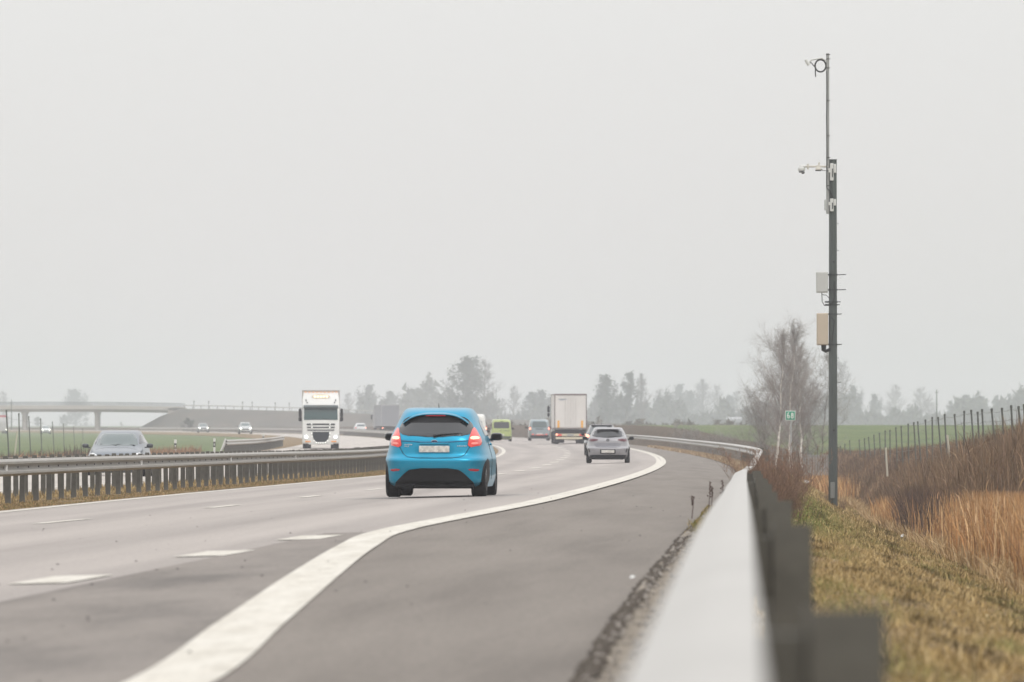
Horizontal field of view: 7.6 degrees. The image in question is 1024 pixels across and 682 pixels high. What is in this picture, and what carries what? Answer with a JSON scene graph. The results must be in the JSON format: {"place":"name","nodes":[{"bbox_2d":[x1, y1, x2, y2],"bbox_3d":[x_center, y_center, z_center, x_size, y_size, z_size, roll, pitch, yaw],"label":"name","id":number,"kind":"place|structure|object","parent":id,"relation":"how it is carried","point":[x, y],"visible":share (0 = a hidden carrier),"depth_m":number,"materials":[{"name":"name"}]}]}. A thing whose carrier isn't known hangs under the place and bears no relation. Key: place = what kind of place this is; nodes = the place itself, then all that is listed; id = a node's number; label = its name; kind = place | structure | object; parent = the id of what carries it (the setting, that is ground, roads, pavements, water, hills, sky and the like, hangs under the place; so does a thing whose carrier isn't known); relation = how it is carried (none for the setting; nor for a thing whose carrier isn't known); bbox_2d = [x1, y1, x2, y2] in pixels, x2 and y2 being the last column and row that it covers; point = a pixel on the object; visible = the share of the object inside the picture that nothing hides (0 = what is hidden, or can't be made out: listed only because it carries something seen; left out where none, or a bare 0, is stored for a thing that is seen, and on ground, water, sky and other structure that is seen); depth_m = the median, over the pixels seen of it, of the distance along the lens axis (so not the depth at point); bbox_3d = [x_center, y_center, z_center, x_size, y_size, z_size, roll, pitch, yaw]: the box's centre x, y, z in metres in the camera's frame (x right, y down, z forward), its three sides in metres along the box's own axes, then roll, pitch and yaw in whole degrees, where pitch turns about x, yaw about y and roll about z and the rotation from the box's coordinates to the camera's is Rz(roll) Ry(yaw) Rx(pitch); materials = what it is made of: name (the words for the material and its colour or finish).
{"place":"outdoors","nodes":[
{"label":"outdoors","id":0,"kind":"place"},
{"bbox_2d":[0,432,250,455],"bbox_3d":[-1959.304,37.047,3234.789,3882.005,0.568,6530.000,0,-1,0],"label":"field","id":1,"kind":"structure","parent":0,"point":[183,441],"depth_m":868.14,"materials":[{"name":"plant"}]},
{"bbox_2d":[0,415,7,433],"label":"truck","id":2,"kind":"object","parent":1,"relation":"on","point":[3,428],"visible":0.79,"depth_m":1497.86,"materials":[{"name":"white"}]},
{"bbox_2d":[5,410,82,455],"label":"fence","id":3,"kind":"object","parent":1,"relation":"on","point":[29,432],"visible":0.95,"depth_m":419.93,"materials":[{"name":"wood"}]},
{"bbox_2d":[0,443,90,457],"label":"tall dead weeds","id":4,"kind":"object","parent":1,"relation":"on","point":[76,448],"visible":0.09,"depth_m":316.62,"materials":[{"name":"plant"}]},
{"bbox_2d":[0,430,301,451],"bbox_3d":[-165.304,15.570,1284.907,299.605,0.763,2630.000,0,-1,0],"label":"verge","id":5,"kind":"structure","parent":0,"point":[290,441],"depth_m":1070.09,"materials":[{"name":"green plant"}]},
{"bbox_2d":[0,402,185,432],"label":"overpass","id":6,"kind":"object","parent":5,"relation":"on","point":[24,408],"visible":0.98,"depth_m":1795.00,"materials":[{"name":"concrete"}]},
{"bbox_2d":[1,443,202,457],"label":"verge weeds","id":7,"kind":"object","parent":5,"relation":"on","point":[161,450],"visible":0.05,"depth_m":382.37,"materials":[{"name":"plant"}]},
{"bbox_2d":[220,436,284,451],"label":"guardrail","id":8,"kind":"object","parent":5,"relation":"on","point":[245,445],"visible":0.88,"depth_m":487.33,"materials":[{"name":"metal"}]},
{"bbox_2d":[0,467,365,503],"bbox_3d":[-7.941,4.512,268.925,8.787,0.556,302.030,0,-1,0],"label":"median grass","id":9,"kind":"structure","parent":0,"point":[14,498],"depth_m":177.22,"materials":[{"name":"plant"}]},
{"bbox_2d":[180,418,193,430],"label":"ivy clad tree","id":10,"kind":"object","parent":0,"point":[189,421],"visible":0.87,"depth_m":1499.73,"materials":[{"name":"grey plant"}]},
{"bbox_2d":[0,430,389,492],"bbox_3d":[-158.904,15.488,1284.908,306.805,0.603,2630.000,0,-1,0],"label":"road opposite","id":11,"kind":"structure","parent":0,"point":[348,442],"depth_m":559.57,"materials":[{"name":"concrete"}]},
{"bbox_2d":[82,430,152,475],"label":"car","id":12,"kind":"object","parent":11,"relation":"on","point":[117,442],"visible":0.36,"depth_m":233.00,"materials":[{"name":"silver metal"}]},
{"bbox_2d":[197,423,209,432],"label":"car","id":13,"kind":"object","parent":11,"relation":"on","point":[202,426],"visible":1,"depth_m":1236.49,"materials":[{"name":"grey paint"}]},
{"bbox_2d":[238,422,252,433],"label":"car","id":14,"kind":"object","parent":11,"relation":"on","point":[244,427],"visible":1,"depth_m":1046.30,"materials":[{"name":"grey paint"}]},
{"bbox_2d":[299,390,342,448],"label":"articulated truck","id":15,"kind":"object","parent":11,"relation":"on","point":[320,414],"visible":1,"depth_m":518.73,"materials":[{"name":"white"}]},
{"bbox_2d":[0,430,497,510],"bbox_3d":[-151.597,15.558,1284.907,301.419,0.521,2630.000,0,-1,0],"label":"median ground","id":16,"kind":"structure","parent":0,"point":[496,450],"depth_m":169.35,"materials":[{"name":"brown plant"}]},
{"bbox_2d":[0,427,391,503],"bbox_3d":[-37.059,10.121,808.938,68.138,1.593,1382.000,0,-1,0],"label":"guardrail","id":17,"kind":"object","parent":16,"relation":"on","point":[74,466],"visible":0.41,"depth_m":182.48,"materials":[{"name":"metal"}]},
{"bbox_2d":[0,427,392,497],"bbox_3d":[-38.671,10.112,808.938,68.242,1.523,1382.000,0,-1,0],"label":"guardrail","id":18,"kind":"object","parent":16,"relation":"on","point":[366,433],"visible":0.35,"depth_m":204.91,"materials":[{"name":"metal"}]},
{"bbox_2d":[0,430,660,601],"bbox_3d":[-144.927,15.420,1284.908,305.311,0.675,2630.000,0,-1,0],"label":"road","id":19,"kind":"structure","parent":0,"point":[88,545],"depth_m":106.78,"materials":[{"name":"grey asphalt"}]},
{"bbox_2d":[9,574,112,583],"bbox_3d":[-3.469,1.832,59.084,0.459,0.013,3.036,0,-1,4],"label":"merge dash","id":20,"kind":"object","parent":19,"relation":"on","point":[60,579],"visible":1,"depth_m":59.03,"materials":[{"name":"paint"}]},
{"bbox_2d":[0,532,366,681],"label":"merging lane surface","id":21,"kind":"object","parent":19,"relation":"on","point":[138,623],"visible":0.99,"depth_m":47.02,"materials":[{"name":"grey asphalt"}]},
{"bbox_2d":[174,550,251,556],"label":"merge dash","id":22,"kind":"object","parent":19,"relation":"on","point":[211,553],"visible":1,"depth_m":70.67,"materials":[{"name":"paint"}]},
{"bbox_2d":[0,432,505,512],"bbox_3d":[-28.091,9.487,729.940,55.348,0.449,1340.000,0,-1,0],"label":"edge line","id":23,"kind":"object","parent":19,"relation":"on","point":[503,451],"visible":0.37,"depth_m":158.42,"materials":[{"name":"paint"}]},
{"bbox_2d":[278,535,338,539],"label":"merge dash","id":24,"kind":"object","parent":19,"relation":"on","point":[310,537],"visible":1,"depth_m":80.44,"materials":[{"name":"paint"}]},
{"bbox_2d":[5,486,699,681],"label":"road grit","id":25,"kind":"object","parent":19,"relation":"on","point":[189,651],"visible":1,"depth_m":56.26,"materials":[{"name":"gravel"}]},
{"bbox_2d":[371,405,398,430],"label":"box truck","id":26,"kind":"object","parent":19,"relation":"on","point":[385,417],"visible":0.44,"depth_m":1060.03,"materials":[{"name":"grey"}]},
{"bbox_2d":[125,431,665,681],"bbox_3d":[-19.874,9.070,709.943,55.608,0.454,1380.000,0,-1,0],"label":"edge line","id":27,"kind":"object","parent":19,"relation":"on","point":[234,639],"visible":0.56,"depth_m":47.15,"materials":[{"name":"paint"}]},
{"bbox_2d":[385,403,502,496],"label":"hatchback","id":28,"kind":"object","parent":19,"relation":"on","point":[441,448],"visible":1,"depth_m":130.77,"materials":[{"name":"blue paint"}]},
{"bbox_2d":[487,419,513,441],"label":"minibus","id":29,"kind":"object","parent":19,"relation":"on","point":[503,427],"visible":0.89,"depth_m":706.05,"materials":[{"name":"green paint"}]},
{"bbox_2d":[494,422,508,427],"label":"rear window","id":30,"kind":"structure","parent":29,"relation":"in","point":[496,424],"depth_m":706.11,"materials":[{"name":"grey glass"}]},
{"bbox_2d":[525,419,550,440],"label":"people carrier","id":31,"kind":"object","parent":19,"relation":"on","point":[539,428],"visible":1,"depth_m":706.04,"materials":[{"name":"grey paint"}]},
{"bbox_2d":[532,421,546,427],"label":"rear window","id":32,"kind":"structure","parent":31,"relation":"in","point":[536,424],"depth_m":706.11,"materials":[{"name":"grey glass"}]},
{"bbox_2d":[547,394,586,443],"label":"articulated truck","id":33,"kind":"object","parent":19,"relation":"on","point":[568,417],"visible":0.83,"depth_m":602.96,"materials":[{"name":"grey"}]},
{"bbox_2d":[581,423,613,454],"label":"estate car","id":34,"kind":"object","parent":19,"relation":"on","point":[590,429],"visible":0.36,"depth_m":402.54,"materials":[{"name":"grey paint"}]},
{"bbox_2d":[582,427,633,462],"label":"hatchback","id":35,"kind":"object","parent":19,"relation":"on","point":[607,443],"visible":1,"depth_m":308.17,"materials":[{"name":"silver metal"}]},
{"bbox_2d":[142,409,621,426],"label":"embankment","id":36,"kind":"structure","parent":0,"point":[230,418],"depth_m":1789.70,"materials":[{"name":"grey concrete"}]},
{"bbox_2d":[183,405,402,413],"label":"guardrail","id":37,"kind":"object","parent":36,"relation":"on","point":[265,407],"visible":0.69,"depth_m":1793.83,"materials":[{"name":"metal"}]},
{"bbox_2d":[159,431,764,681],"bbox_3d":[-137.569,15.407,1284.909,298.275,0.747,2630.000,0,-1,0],"label":"verge edge","id":38,"kind":"object","parent":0,"point":[625,649],"visible":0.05,"depth_m":43.63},
{"bbox_2d":[577,514,704,681],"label":"gravel","id":39,"kind":"structure","parent":38,"relation":"on","point":[636,643],"depth_m":44.61,"materials":[{"name":"gravel"}]},
{"bbox_2d":[568,456,736,681],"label":"asphalt edge","id":40,"kind":"object","parent":38,"relation":"on","point":[603,644],"visible":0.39,"depth_m":43.15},
{"bbox_2d":[684,515,703,532],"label":"edge tuft","id":41,"kind":"object","parent":38,"relation":"on","point":[697,522],"visible":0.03,"depth_m":91.00,"materials":[{"name":"plant"}]},
{"bbox_2d":[647,445,747,470],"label":"edge weeds","id":42,"kind":"object","parent":38,"relation":"on","point":[706,455],"visible":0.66,"depth_m":405.97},
{"bbox_2d":[690,504,712,531],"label":"edge weeds","id":43,"kind":"object","parent":38,"relation":"on","point":[705,511],"visible":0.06,"depth_m":104.19,"materials":[{"name":"plant"}]},
{"bbox_2d":[214,440,734,681],"bbox_3d":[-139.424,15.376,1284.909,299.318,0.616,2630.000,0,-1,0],"label":"road shoulder","id":44,"kind":"object","parent":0,"point":[553,589],"visible":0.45,"depth_m":52.56},
{"bbox_2d":[8,425,1014,454],"bbox_3d":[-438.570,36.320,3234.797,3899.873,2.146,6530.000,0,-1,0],"label":"field","id":45,"kind":"structure","parent":0,"point":[860,432],"depth_m":671.46,"materials":[{"name":"plant"}]},
{"bbox_2d":[63,388,93,425],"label":"ivy clad tree","id":46,"kind":"object","parent":45,"relation":"on","point":[74,395],"visible":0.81,"depth_m":4484.63,"materials":[{"name":"grey plant"}]},
{"bbox_2d":[340,393,355,412],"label":"bare tree","id":47,"kind":"object","parent":45,"relation":"on","point":[347,400],"visible":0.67,"depth_m":3315.40,"materials":[{"name":"grey plant"}]},
{"bbox_2d":[354,384,381,409],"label":"ivy clad tree","id":48,"kind":"object","parent":45,"relation":"on","point":[373,396],"visible":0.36,"depth_m":3215.42,"materials":[{"name":"grey plant"}]},
{"bbox_2d":[380,390,400,404],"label":"ivy clad tree","id":49,"kind":"object","parent":45,"relation":"on","point":[390,395],"visible":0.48,"depth_m":3314.67,"materials":[{"name":"grey plant"}]},
{"bbox_2d":[439,355,488,413],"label":"ivy clad tree","id":50,"kind":"object","parent":45,"relation":"on","point":[469,371],"visible":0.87,"depth_m":2629.26,"materials":[{"name":"grey plant"}]},
{"bbox_2d":[463,359,505,418],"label":"bare tree","id":51,"kind":"object","parent":45,"relation":"on","point":[487,373],"visible":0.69,"depth_m":2689.11,"materials":[{"name":"grey plant"}]},
{"bbox_2d":[503,386,524,419],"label":"bare tree","id":52,"kind":"object","parent":45,"relation":"on","point":[512,396],"visible":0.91,"depth_m":2925.43,"materials":[{"name":"grey plant"}]},
{"bbox_2d":[518,391,542,418],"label":"ivy clad tree","id":53,"kind":"object","parent":45,"relation":"on","point":[528,400],"visible":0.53,"depth_m":3020.77,"materials":[{"name":"grey plant"}]},
{"bbox_2d":[530,389,550,419],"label":"ivy clad tree","id":54,"kind":"object","parent":45,"relation":"on","point":[542,394],"visible":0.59,"depth_m":3022.02,"materials":[{"name":"grey plant"}]},
{"bbox_2d":[588,395,602,422],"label":"bare tree","id":55,"kind":"object","parent":45,"relation":"on","point":[593,403],"visible":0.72,"depth_m":2925.29,"materials":[{"name":"grey plant"}]},
{"bbox_2d":[593,374,621,423],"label":"ivy clad tree","id":56,"kind":"object","parent":45,"relation":"on","point":[605,381],"visible":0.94,"depth_m":2534.71,"materials":[{"name":"grey plant"}]},
{"bbox_2d":[486,416,744,424],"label":"distant scrub","id":57,"kind":"object","parent":45,"relation":"on","point":[639,421],"visible":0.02,"depth_m":1254.41,"materials":[{"name":"plant"}]},
{"bbox_2d":[613,370,641,422],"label":"ivy clad tree","id":58,"kind":"object","parent":45,"relation":"on","point":[629,387],"visible":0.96,"depth_m":2534.54,"materials":[{"name":"grey plant"}]},
{"bbox_2d":[634,374,653,418],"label":"poplar","id":59,"kind":"object","parent":45,"relation":"on","point":[640,399],"visible":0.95,"depth_m":2730.01,"materials":[{"name":"grey plant"}]},
{"bbox_2d":[666,384,694,410],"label":"ivy clad tree","id":60,"kind":"object","parent":45,"relation":"on","point":[679,388],"visible":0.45,"depth_m":4021.60,"materials":[{"name":"grey plant"}]},
{"bbox_2d":[343,371,1023,424],"bbox_3d":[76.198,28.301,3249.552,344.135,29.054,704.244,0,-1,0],"label":"distant woods","id":61,"kind":"object","parent":45,"relation":"on","point":[666,409],"visible":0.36,"depth_m":2959.27,"materials":[{"name":"grey plant"}]},
{"bbox_2d":[684,390,701,416],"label":"ivy clad tree","id":62,"kind":"object","parent":45,"relation":"on","point":[690,403],"visible":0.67,"depth_m":3909.52,"materials":[{"name":"grey plant"}]},
{"bbox_2d":[691,379,717,414],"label":"poplar","id":63,"kind":"object","parent":45,"relation":"on","point":[701,387],"visible":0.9,"depth_m":3909.82,"materials":[{"name":"grey plant"}]},
{"bbox_2d":[705,384,723,412],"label":"bare tree","id":64,"kind":"object","parent":45,"relation":"on","point":[716,395],"visible":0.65,"depth_m":3909.10,"materials":[{"name":"grey plant"}]},
{"bbox_2d":[732,390,750,411],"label":"bare tree","id":65,"kind":"object","parent":45,"relation":"on","point":[737,398],"visible":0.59,"depth_m":4025.59,"materials":[{"name":"grey plant"}]},
{"bbox_2d":[828,360,856,398],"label":"bare tree","id":66,"kind":"object","parent":45,"relation":"on","point":[842,378],"visible":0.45,"depth_m":3333.90,"materials":[{"name":"grey plant"}]},
{"bbox_2d":[842,385,864,423],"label":"ivy clad tree","id":67,"kind":"object","parent":45,"relation":"on","point":[853,388],"visible":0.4,"depth_m":3219.68,"materials":[{"name":"grey plant"}]},
{"bbox_2d":[864,393,883,416],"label":"ivy clad tree","id":68,"kind":"object","parent":45,"relation":"on","point":[873,403],"visible":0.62,"depth_m":3449.51,"materials":[{"name":"grey plant"}]},
{"bbox_2d":[881,384,909,413],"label":"bare tree","id":69,"kind":"object","parent":45,"relation":"on","point":[896,393],"visible":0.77,"depth_m":3908.19,"materials":[{"name":"grey plant"}]},
{"bbox_2d":[909,386,934,414],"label":"bare tree","id":70,"kind":"object","parent":45,"relation":"on","point":[918,399],"visible":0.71,"depth_m":3680.21,"materials":[{"name":"grey plant"}]},
{"bbox_2d":[921,398,940,415],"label":"bare tree","id":71,"kind":"object","parent":45,"relation":"on","point":[927,406],"visible":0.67,"depth_m":3450.10,"materials":[{"name":"grey plant"}]},
{"bbox_2d":[0,0,1023,425],"label":"sky","id":72,"kind":"structure","parent":0,"point":[263,203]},
{"bbox_2d":[8,417,1023,511],"bbox_3d":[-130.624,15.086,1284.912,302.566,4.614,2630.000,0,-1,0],"label":"field","id":73,"kind":"structure","parent":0,"point":[520,431],"depth_m":660.34,"materials":[{"name":"plant"}]},
{"bbox_2d":[664,419,708,450],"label":"bush","id":74,"kind":"object","parent":73,"relation":"on","point":[684,435],"visible":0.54,"depth_m":639.90,"materials":[{"name":"grey plant"}]},
{"bbox_2d":[681,424,738,456],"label":"bush","id":75,"kind":"object","parent":73,"relation":"on","point":[713,440],"visible":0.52,"depth_m":560.01,"materials":[{"name":"brown plant"}]},
{"bbox_2d":[738,310,828,462],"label":"birch tree","id":76,"kind":"object","parent":73,"relation":"on","point":[792,401],"visible":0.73,"depth_m":440.19,"materials":[{"name":"brown plant"}]},
{"bbox_2d":[766,336,827,466],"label":"birch tree","id":77,"kind":"object","parent":73,"relation":"on","point":[801,430],"visible":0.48,"depth_m":450.20,"materials":[{"name":"brown plant"}]},
{"bbox_2d":[740,332,857,463],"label":"bare tree","id":78,"kind":"object","parent":73,"relation":"on","point":[824,407],"visible":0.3,"depth_m":469.23,"materials":[{"name":"brown plant"}]},
{"bbox_2d":[802,471,866,499],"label":"golden reeds","id":79,"kind":"object","parent":73,"relation":"on","point":[843,487],"visible":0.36,"depth_m":324.33,"materials":[{"name":"plant"}]},
{"bbox_2d":[759,469,1023,681],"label":"slope grass","id":80,"kind":"structure","parent":73,"relation":"on","point":[920,669],"depth_m":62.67,"materials":[{"name":"brown plant"}]},
{"bbox_2d":[777,413,1023,527],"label":"ditch brush","id":81,"kind":"object","parent":73,"relation":"on","point":[952,467],"visible":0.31,"depth_m":204.74,"materials":[{"name":"brown plant"}]},
{"bbox_2d":[868,493,946,535],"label":"golden reeds","id":82,"kind":"object","parent":73,"relation":"on","point":[880,508],"visible":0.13,"depth_m":194.46,"materials":[{"name":"plant"}]},
{"bbox_2d":[794,413,1023,496],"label":"ditch weeds","id":83,"kind":"object","parent":73,"relation":"on","point":[953,448],"visible":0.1,"depth_m":214.76,"materials":[{"name":"plant"}]},
{"bbox_2d":[838,494,1023,595],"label":"reed mat","id":84,"kind":"object","parent":73,"relation":"on","point":[1004,574],"visible":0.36,"depth_m":117.80,"materials":[{"name":"plant"}]},
{"bbox_2d":[840,404,1023,466],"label":"fence","id":85,"kind":"object","parent":73,"relation":"on","point":[964,422],"visible":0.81,"depth_m":282.54,"materials":[{"name":"brown metal"}]},
{"bbox_2d":[884,484,1001,539],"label":"dark brush clump","id":86,"kind":"object","parent":73,"relation":"on","point":[900,501],"visible":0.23,"depth_m":158.55,"materials":[{"name":"plant"}]},
{"bbox_2d":[905,488,1023,585],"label":"golden reeds","id":87,"kind":"object","parent":73,"relation":"on","point":[972,535],"visible":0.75,"depth_m":108.43,"materials":[{"name":"plant"}]},
{"bbox_2d":[913,478,1023,564],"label":"reed plumes","id":88,"kind":"object","parent":73,"relation":"on","point":[999,498],"visible":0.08,"depth_m":115.95,"materials":[{"name":"plant"}]},
{"bbox_2d":[28,431,1023,681],"bbox_3d":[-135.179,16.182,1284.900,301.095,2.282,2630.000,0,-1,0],"label":"verge","id":89,"kind":"structure","parent":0,"point":[873,602],"depth_m":55.30,"materials":[{"name":"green plant"}]},
{"bbox_2d":[716,447,779,480],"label":"shrub","id":90,"kind":"object","parent":89,"relation":"on","point":[747,462],"visible":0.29,"depth_m":149.83,"materials":[{"name":"brown plant"}]},
{"bbox_2d":[712,445,796,500],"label":"shrub","id":91,"kind":"object","parent":89,"relation":"on","point":[755,467],"visible":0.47,"depth_m":117.94,"materials":[{"name":"brown plant"}]},
{"bbox_2d":[623,435,886,681],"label":"guardrail","id":92,"kind":"object","parent":89,"relation":"on","point":[748,553],"visible":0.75,"depth_m":12.85,"materials":[{"name":"metal"}]},
{"bbox_2d":[713,368,813,464],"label":"bare tree","id":93,"kind":"object","parent":89,"relation":"on","point":[758,423],"visible":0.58,"depth_m":459.89,"materials":[{"name":"brown plant"}]},
{"bbox_2d":[733,444,805,500],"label":"shrub","id":94,"kind":"object","parent":89,"relation":"on","point":[778,468],"visible":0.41,"depth_m":124.08,"materials":[{"name":"brown plant"}]},
{"bbox_2d":[753,462,809,504],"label":"shrub","id":95,"kind":"object","parent":89,"relation":"on","point":[782,479],"visible":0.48,"depth_m":124.89,"materials":[{"name":"brown plant"}]},
{"bbox_2d":[746,443,817,490],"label":"shrub","id":96,"kind":"object","parent":89,"relation":"on","point":[786,453],"visible":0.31,"depth_m":149.83,"materials":[{"name":"brown plant"}]},
{"bbox_2d":[750,320,816,465],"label":"birch tree","id":97,"kind":"object","parent":89,"relation":"on","point":[782,379],"visible":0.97,"depth_m":429.82,"materials":[{"name":"brown plant"}]},
{"bbox_2d":[785,411,794,465],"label":"kilometre sign","id":98,"kind":"object","parent":89,"relation":"on","point":[790,415],"visible":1,"depth_m":344.97,"materials":[{"name":"green"}]},
{"bbox_2d":[756,449,832,513],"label":"shrub","id":99,"kind":"object","parent":89,"relation":"on","point":[789,464],"visible":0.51,"depth_m":139.88,"materials":[{"name":"brown plant"}]},
{"bbox_2d":[779,473,815,519],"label":"shrub","id":100,"kind":"object","parent":89,"relation":"on","point":[799,508],"visible":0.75,"depth_m":127.99,"materials":[{"name":"brown plant"}]},
{"bbox_2d":[770,454,831,509],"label":"shrub","id":101,"kind":"object","parent":89,"relation":"on","point":[799,475],"visible":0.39,"depth_m":149.85,"materials":[{"name":"brown plant"}]},
{"bbox_2d":[803,454,828,475],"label":"fence","id":102,"kind":"object","parent":89,"relation":"on","point":[816,456],"visible":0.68,"depth_m":329.95,"materials":[{"name":"grey"}]},
{"bbox_2d":[798,53,845,505],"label":"camera pole","id":103,"kind":"object","parent":89,"relation":"on","point":[830,204],"visible":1,"depth_m":239.90,"materials":[{"name":"metal"}]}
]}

